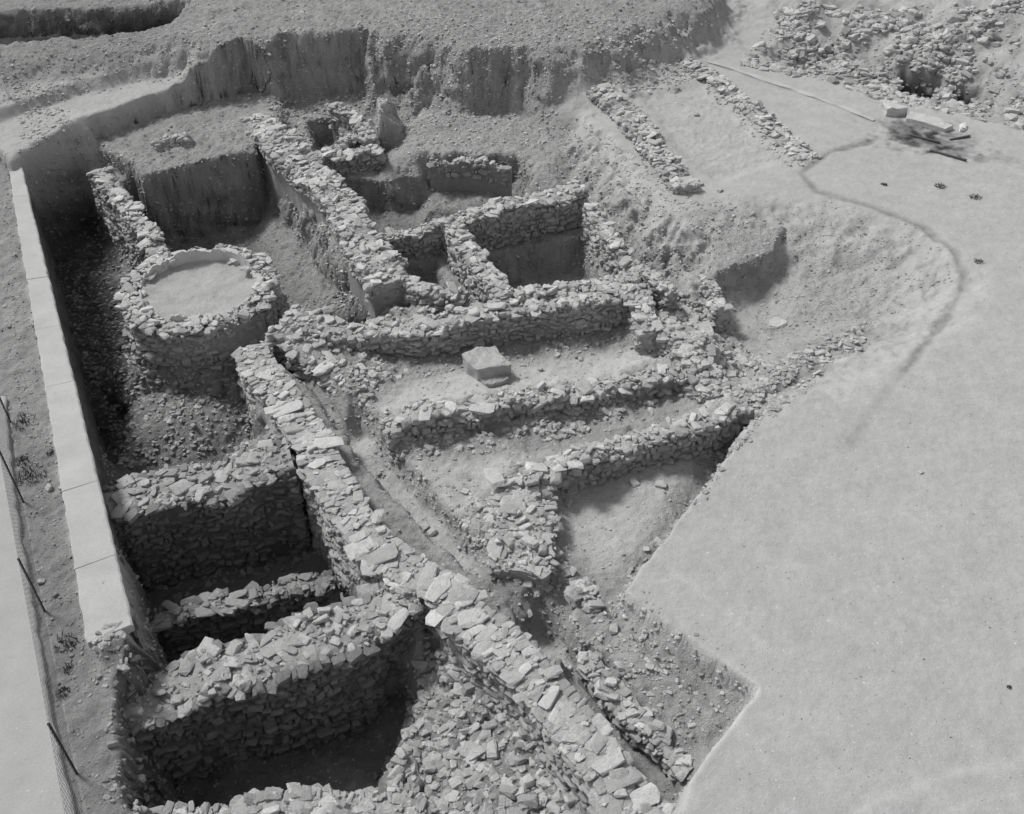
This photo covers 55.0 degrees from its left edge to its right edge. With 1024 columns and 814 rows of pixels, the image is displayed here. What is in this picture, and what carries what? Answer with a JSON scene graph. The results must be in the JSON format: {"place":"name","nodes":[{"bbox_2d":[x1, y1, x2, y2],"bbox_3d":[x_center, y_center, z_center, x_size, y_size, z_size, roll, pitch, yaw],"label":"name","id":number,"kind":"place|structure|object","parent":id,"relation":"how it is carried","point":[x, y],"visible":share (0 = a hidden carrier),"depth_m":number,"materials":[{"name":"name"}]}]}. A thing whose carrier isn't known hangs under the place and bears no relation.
{"place":"outdoors","nodes":[
{"label":"outdoors","id":0,"kind":"place"},
{"bbox_2d":[0,396,75,813],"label":"pavement","id":1,"kind":"structure","parent":0,"point":[29,781],"depth_m":14.80,"materials":[{"name":"grey concrete"}]},
{"bbox_2d":[0,0,1023,813],"bbox_3d":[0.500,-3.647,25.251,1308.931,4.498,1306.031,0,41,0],"label":"ground","id":2,"kind":"structure","parent":0,"point":[952,438],"depth_m":21.90,"materials":[{"name":"grey soil"}]},
{"bbox_2d":[0,76,10,97],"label":"pale pole","id":3,"kind":"object","parent":2,"relation":"on","point":[5,88],"visible":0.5,"depth_m":29.39,"materials":[{"name":"paint"}]},
{"bbox_2d":[13,454,29,466],"bbox_3d":[-9.409,1.036,18.843,0.303,0.083,0.301,29,48,29],"label":"weed tuft","id":4,"kind":"object","parent":2,"relation":"on","point":[21,457],"visible":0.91,"depth_m":18.88,"materials":[{"name":"grey plant"}]},
{"bbox_2d":[10,412,35,430],"bbox_3d":[-9.797,0.281,19.712,0.517,0.123,0.517,10,42,11],"label":"weed tuft","id":5,"kind":"object","parent":2,"relation":"on","point":[23,422],"visible":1,"depth_m":19.71,"materials":[{"name":"grey plant"}]},
{"bbox_2d":[15,461,46,485],"bbox_3d":[-9.082,1.278,18.523,0.582,0.140,0.607,24,46,25],"label":"weed tuft","id":6,"kind":"object","parent":2,"relation":"on","point":[29,475],"visible":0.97,"depth_m":18.54,"materials":[{"name":"grey plant"}]},
{"bbox_2d":[37,578,45,584],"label":"loose stone","id":7,"kind":"object","parent":2,"relation":"on","point":[41,580],"visible":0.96,"depth_m":16.68,"materials":[{"name":"grey stone"}]},
{"bbox_2d":[0,397,82,813],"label":"wire fence","id":8,"kind":"object","parent":2,"relation":"on","point":[52,730],"visible":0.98,"depth_m":15.26,"materials":[{"name":"metal"}]},
{"bbox_2d":[44,483,52,491],"bbox_3d":[-8.618,1.500,18.301,0.136,0.134,0.174,-33,50,-32],"label":"loose stone","id":9,"kind":"object","parent":2,"relation":"on","point":[48,487],"visible":1,"depth_m":18.26,"materials":[{"name":"grey stone"}]},
{"bbox_2d":[46,447,54,455],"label":"weed tuft","id":10,"kind":"object","parent":2,"relation":"on","point":[51,452],"visible":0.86,"depth_m":19.05,"materials":[{"name":"grey plant"}]},
{"bbox_2d":[55,686,69,698],"bbox_3d":[-6.879,4.360,15.038,0.228,0.064,0.214,-29,49,-29],"label":"weed tuft","id":11,"kind":"object","parent":2,"relation":"on","point":[62,690],"visible":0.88,"depth_m":15.04,"materials":[{"name":"grey plant"}]},
{"bbox_2d":[52,631,77,652],"bbox_3d":[-7.124,3.746,15.673,0.411,0.100,0.448,0,41,0],"label":"weed tuft","id":12,"kind":"object","parent":2,"relation":"on","point":[61,642],"visible":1,"depth_m":15.67,"materials":[{"name":"grey plant"}]},
{"bbox_2d":[63,658,74,674],"bbox_3d":[-6.912,4.059,15.416,0.252,0.072,0.294,-15,43,-17],"label":"weed tuft","id":13,"kind":"object","parent":2,"relation":"on","point":[68,666],"visible":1,"depth_m":15.39,"materials":[{"name":"grey plant"}]},
{"bbox_2d":[8,167,142,647],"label":"retaining wall","id":14,"kind":"structure","parent":2,"relation":"on","point":[78,440],"depth_m":19.30,"materials":[{"name":"concrete"}]},
{"bbox_2d":[86,166,169,269],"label":"rubble wall","id":15,"kind":"structure","parent":2,"relation":"on","point":[135,236],"depth_m":27.29,"materials":[{"name":"stone"}]},
{"bbox_2d":[137,774,145,782],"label":"loose stone","id":16,"kind":"object","parent":2,"relation":"on","point":[142,778],"visible":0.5,"depth_m":14.73,"materials":[{"name":"grey stone"}]},
{"bbox_2d":[150,132,193,150],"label":"rubble wall","id":17,"kind":"structure","parent":2,"relation":"on","point":[184,139],"depth_m":29.25,"materials":[{"name":"stone"}]},
{"bbox_2d":[113,243,288,392],"bbox_3d":[-7.495,-2.038,24.391,4.306,2.871,4.301,0,41,0],"label":"round kiln","id":18,"kind":"object","parent":2,"relation":"on","point":[201,309],"visible":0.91,"depth_m":23.25,"materials":[{"name":"stone"}]},
{"bbox_2d":[102,434,311,592],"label":"rubble wall","id":19,"kind":"structure","parent":2,"relation":"on","point":[181,523],"depth_m":19.55,"materials":[{"name":"stone"}]},
{"bbox_2d":[151,569,341,660],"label":"rubble wall","id":20,"kind":"structure","parent":2,"relation":"on","point":[224,615],"depth_m":18.75,"materials":[{"name":"stone"}]},
{"bbox_2d":[122,579,425,784],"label":"rubble wall","id":21,"kind":"structure","parent":2,"relation":"on","point":[310,676],"depth_m":16.24,"materials":[{"name":"stone"}]},
{"bbox_2d":[264,305,340,387],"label":"rubble wall","id":22,"kind":"structure","parent":2,"relation":"on","point":[299,353],"depth_m":22.20,"materials":[{"name":"stone"}]},
{"bbox_2d":[149,782,461,813],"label":"rubble wall","id":23,"kind":"structure","parent":2,"relation":"on","point":[298,798],"depth_m":14.24,"materials":[{"name":"stone"}]},
{"bbox_2d":[236,112,409,318],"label":"rubble wall","id":24,"kind":"structure","parent":2,"relation":"on","point":[297,172],"depth_m":26.42,"materials":[{"name":"stone"}]},
{"bbox_2d":[314,133,360,155],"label":"rubble wall","id":25,"kind":"structure","parent":2,"relation":"on","point":[350,140],"depth_m":29.41,"materials":[{"name":"stone"}]},
{"bbox_2d":[314,144,386,175],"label":"rubble wall","id":26,"kind":"structure","parent":2,"relation":"on","point":[357,160],"depth_m":29.11,"materials":[{"name":"stone"}]},
{"bbox_2d":[327,101,379,148],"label":"rubble wall","id":27,"kind":"structure","parent":2,"relation":"on","point":[341,114],"depth_m":30.64,"materials":[{"name":"stone"}]},
{"bbox_2d":[384,216,445,259],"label":"rubble wall","id":28,"kind":"structure","parent":2,"relation":"on","point":[422,241],"depth_m":25.48,"materials":[{"name":"stone"}]},
{"bbox_2d":[420,522,429,529],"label":"loose stone","id":29,"kind":"object","parent":2,"relation":"on","point":[425,526],"visible":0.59,"depth_m":19.41,"materials":[{"name":"grey stone"}]},
{"bbox_2d":[426,526,436,536],"bbox_3d":[-1.583,2.461,19.360,0.209,0.108,0.176,-27,48,-28],"label":"loose stone","id":30,"kind":"object","parent":2,"relation":"on","point":[431,531],"visible":0.98,"depth_m":19.32,"materials":[{"name":"grey stone"}]},
{"bbox_2d":[395,253,470,312],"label":"rubble wall","id":31,"kind":"structure","parent":2,"relation":"on","point":[416,292],"depth_m":23.48,"materials":[{"name":"stone"}]},
{"bbox_2d":[231,341,675,813],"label":"rubble wall","id":32,"kind":"structure","parent":2,"relation":"on","point":[585,758],"depth_m":16.43,"materials":[{"name":"stone"}]},
{"bbox_2d":[280,282,640,356],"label":"rubble wall","id":33,"kind":"structure","parent":2,"relation":"on","point":[451,329],"depth_m":22.70,"materials":[{"name":"stone"}]},
{"bbox_2d":[461,487,469,494],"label":"loose stone","id":34,"kind":"object","parent":2,"relation":"on","point":[464,491],"visible":1,"depth_m":19.38,"materials":[{"name":"grey stone"}]},
{"bbox_2d":[426,156,511,196],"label":"rubble wall","id":35,"kind":"structure","parent":2,"relation":"on","point":[470,174],"depth_m":29.13,"materials":[{"name":"stone"}]},
{"bbox_2d":[438,214,514,303],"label":"rubble wall","id":36,"kind":"structure","parent":2,"relation":"on","point":[480,276],"depth_m":24.16,"materials":[{"name":"stone"}]},
{"bbox_2d":[462,346,512,380],"bbox_3d":[-0.587,-0.890,22.199,0.859,0.573,0.956,-24,46,-25],"label":"stone block","id":37,"kind":"object","parent":2,"relation":"on","point":[478,363],"depth_m":21.97,"materials":[{"name":"grey stone"}]},
{"bbox_2d":[480,374,509,387],"bbox_3d":[-0.386,-0.544,21.989,0.605,0.327,0.461,-18,44,-19],"label":"stone block","id":38,"kind":"object","parent":2,"relation":"on","point":[496,381],"depth_m":21.85,"materials":[{"name":"grey stone"}]},
{"bbox_2d":[0,0,1023,813],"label":"rubble","id":39,"kind":"object","parent":2,"relation":"on","point":[478,746],"visible":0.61,"depth_m":22.92,"materials":[{"name":"stone"}]},
{"bbox_2d":[454,178,588,249],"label":"rubble wall","id":40,"kind":"structure","parent":2,"relation":"on","point":[496,222],"depth_m":26.16,"materials":[{"name":"stone"}]},
{"bbox_2d":[484,468,563,592],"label":"rubble wall","id":41,"kind":"structure","parent":2,"relation":"on","point":[521,543],"depth_m":17.94,"materials":[{"name":"stone"}]},
{"bbox_2d":[379,351,710,461],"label":"rubble wall","id":42,"kind":"structure","parent":2,"relation":"on","point":[423,416],"depth_m":20.83,"materials":[{"name":"stone"}]},
{"bbox_2d":[563,497,572,507],"bbox_3d":[1.075,1.858,18.989,0.158,0.154,0.193,26,47,27],"label":"loose stone","id":43,"kind":"object","parent":2,"relation":"on","point":[568,501],"visible":1,"depth_m":18.95,"materials":[{"name":"grey stone"}]},
{"bbox_2d":[513,270,640,303],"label":"rubble wall","id":44,"kind":"structure","parent":2,"relation":"on","point":[525,293],"depth_m":23.08,"materials":[{"name":"stone"}]},
{"bbox_2d":[564,576,605,613],"bbox_3d":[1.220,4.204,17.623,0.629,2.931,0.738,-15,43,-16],"label":"rock","id":45,"kind":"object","parent":2,"relation":"on","point":[585,590],"depth_m":16.70,"materials":[{"name":"stone"}]},
{"bbox_2d":[609,623,617,634],"bbox_3d":[1.684,3.681,16.300,0.160,0.095,0.193,0,41,0],"label":"loose stone","id":46,"kind":"object","parent":2,"relation":"on","point":[613,628],"visible":1,"depth_m":16.25,"materials":[{"name":"grey stone"}]},
{"bbox_2d":[613,661,625,671],"bbox_3d":[1.744,4.154,15.771,0.164,0.130,0.212,-21,45,-23],"label":"loose stone","id":47,"kind":"object","parent":2,"relation":"on","point":[620,666],"visible":1,"depth_m":15.73,"materials":[{"name":"grey stone"}]},
{"bbox_2d":[580,202,678,311],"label":"rubble wall","id":48,"kind":"structure","parent":2,"relation":"on","point":[611,250],"depth_m":24.72,"materials":[{"name":"stone"}]},
{"bbox_2d":[629,477,639,486],"bbox_3d":[2.410,1.491,19.386,0.173,0.134,0.212,-21,45,-23],"label":"loose stone","id":49,"kind":"object","parent":2,"relation":"on","point":[633,481],"visible":1,"depth_m":19.33,"materials":[{"name":"grey stone"}]},
{"bbox_2d":[575,650,694,784],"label":"rubble wall","id":50,"kind":"structure","parent":2,"relation":"on","point":[637,725],"depth_m":15.07,"materials":[{"name":"stone"}]},
{"bbox_2d":[516,397,754,494],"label":"rubble wall","id":51,"kind":"structure","parent":2,"relation":"on","point":[708,428],"depth_m":19.39,"materials":[{"name":"stone"}]},
{"bbox_2d":[598,56,681,83],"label":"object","id":52,"kind":"structure","parent":2,"relation":"on","point":[678,60],"depth_m":32.88,"materials":[{"name":"stone"}]},
{"bbox_2d":[618,269,663,354],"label":"rubble wall","id":53,"kind":"structure","parent":2,"relation":"on","point":[643,321],"depth_m":22.58,"materials":[{"name":"stone"}]},
{"bbox_2d":[585,82,702,194],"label":"rubble wall","id":54,"kind":"structure","parent":2,"relation":"on","point":[641,131],"depth_m":28.38,"materials":[{"name":"stone"}]},
{"bbox_2d":[643,546,649,551],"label":"loose stone","id":55,"kind":"object","parent":2,"relation":"on","point":[646,548],"visible":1,"depth_m":18.20,"materials":[{"name":"grey stone"}]},
{"bbox_2d":[645,691,654,696],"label":"loose stone","id":56,"kind":"object","parent":2,"relation":"on","point":[649,694],"visible":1,"depth_m":15.43,"materials":[{"name":"grey stone"}]},
{"bbox_2d":[652,537,662,547],"bbox_3d":[2.731,2.533,18.288,0.244,0.125,0.177,33,51,32],"label":"loose stone","id":57,"kind":"object","parent":2,"relation":"on","point":[657,542],"visible":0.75,"depth_m":18.26,"materials":[{"name":"grey stone"}]},
{"bbox_2d":[655,480,666,487],"bbox_3d":[2.920,1.512,19.293,0.239,0.122,0.177,10,42,12],"label":"loose stone","id":58,"kind":"object","parent":2,"relation":"on","point":[660,483],"visible":1,"depth_m":19.24,"materials":[{"name":"grey stone"}]},
{"bbox_2d":[662,388,671,395],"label":"loose stone","id":59,"kind":"object","parent":2,"relation":"on","point":[668,391],"visible":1,"depth_m":21.47,"materials":[{"name":"grey stone"}]},
{"bbox_2d":[650,313,731,403],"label":"rubble wall","id":60,"kind":"structure","parent":2,"relation":"on","point":[712,381],"depth_m":21.65,"materials":[{"name":"stone"}]},
{"bbox_2d":[696,320,714,338],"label":"stone slab","id":61,"kind":"structure","parent":2,"relation":"on","point":[706,326],"depth_m":22.50,"materials":[{"name":"grey stone"}]},
{"bbox_2d":[698,274,733,332],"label":"rubble wall","id":62,"kind":"structure","parent":2,"relation":"on","point":[718,307],"depth_m":23.15,"materials":[{"name":"stone"}]},
{"bbox_2d":[681,60,822,160],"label":"rubble wall","id":63,"kind":"structure","parent":2,"relation":"on","point":[752,110],"depth_m":30.14,"materials":[{"name":"stone"}]},
{"bbox_2d":[768,317,785,328],"bbox_3d":[6.330,-1.975,23.507,0.499,0.175,0.389,-24,47,-25],"label":"stone slab","id":64,"kind":"object","parent":2,"relation":"on","point":[777,322],"depth_m":23.44,"materials":[{"name":"grey stone"}]},
{"bbox_2d":[699,57,875,121],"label":"earth kerb","id":65,"kind":"structure","parent":2,"relation":"on","point":[808,94],"depth_m":31.48,"materials":[{"name":"earth"}]},
{"bbox_2d":[879,98,908,116],"bbox_3d":[11.728,-9.162,30.238,0.718,0.430,0.757,0,41,0],"label":"limestone block","id":66,"kind":"object","parent":2,"relation":"on","point":[888,108],"depth_m":30.00,"materials":[{"name":"stone"}]},
{"bbox_2d":[910,134,940,143],"bbox_3d":[12.112,-7.862,28.806,0.877,0.100,0.064,27,48,27],"label":"timber","id":67,"kind":"object","parent":2,"relation":"on","point":[924,138],"visible":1,"depth_m":28.78,"materials":[{"name":"grey wood"}]},
{"bbox_2d":[904,112,953,132],"bbox_3d":[12.547,-8.566,29.634,1.460,0.310,0.669,28,48,28],"label":"limestone block","id":68,"kind":"object","parent":2,"relation":"on","point":[927,121],"depth_m":29.48,"materials":[{"name":"stone"}]},
{"bbox_2d":[934,182,946,188],"bbox_3d":[11.635,-6.002,26.684,0.303,0.080,0.306,-9,42,-10],"label":"weed tuft","id":69,"kind":"object","parent":2,"relation":"on","point":[940,186],"visible":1,"depth_m":26.68,"materials":[{"name":"grey plant"}]},
{"bbox_2d":[930,149,966,160],"bbox_3d":[12.438,-7.177,28.018,1.046,0.100,0.064,29,49,29],"label":"timber","id":70,"kind":"object","parent":2,"relation":"on","point":[948,155],"visible":1,"depth_m":27.99,"materials":[{"name":"grey wood"}]},
{"bbox_2d":[949,135,970,140],"bbox_3d":[13.153,-7.903,28.854,0.672,0.100,0.063,-11,42,-13],"label":"timber","id":71,"kind":"object","parent":2,"relation":"on","point":[961,137],"visible":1,"depth_m":28.83,"materials":[{"name":"grey wood"}]},
{"bbox_2d":[959,123,966,131],"bbox_3d":[13.464,-8.309,29.374,0.246,0.244,0.515,10,42,11],"label":"stone block","id":72,"kind":"object","parent":2,"relation":"on","point":[962,127],"depth_m":29.24,"materials":[{"name":"stone"}]},
{"bbox_2d":[969,193,980,199],"bbox_3d":[12.378,-5.617,26.229,0.325,0.084,0.329,29,49,29],"label":"weed tuft","id":73,"kind":"object","parent":2,"relation":"on","point":[975,196],"visible":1,"depth_m":26.21,"materials":[{"name":"grey plant"}]}
]}

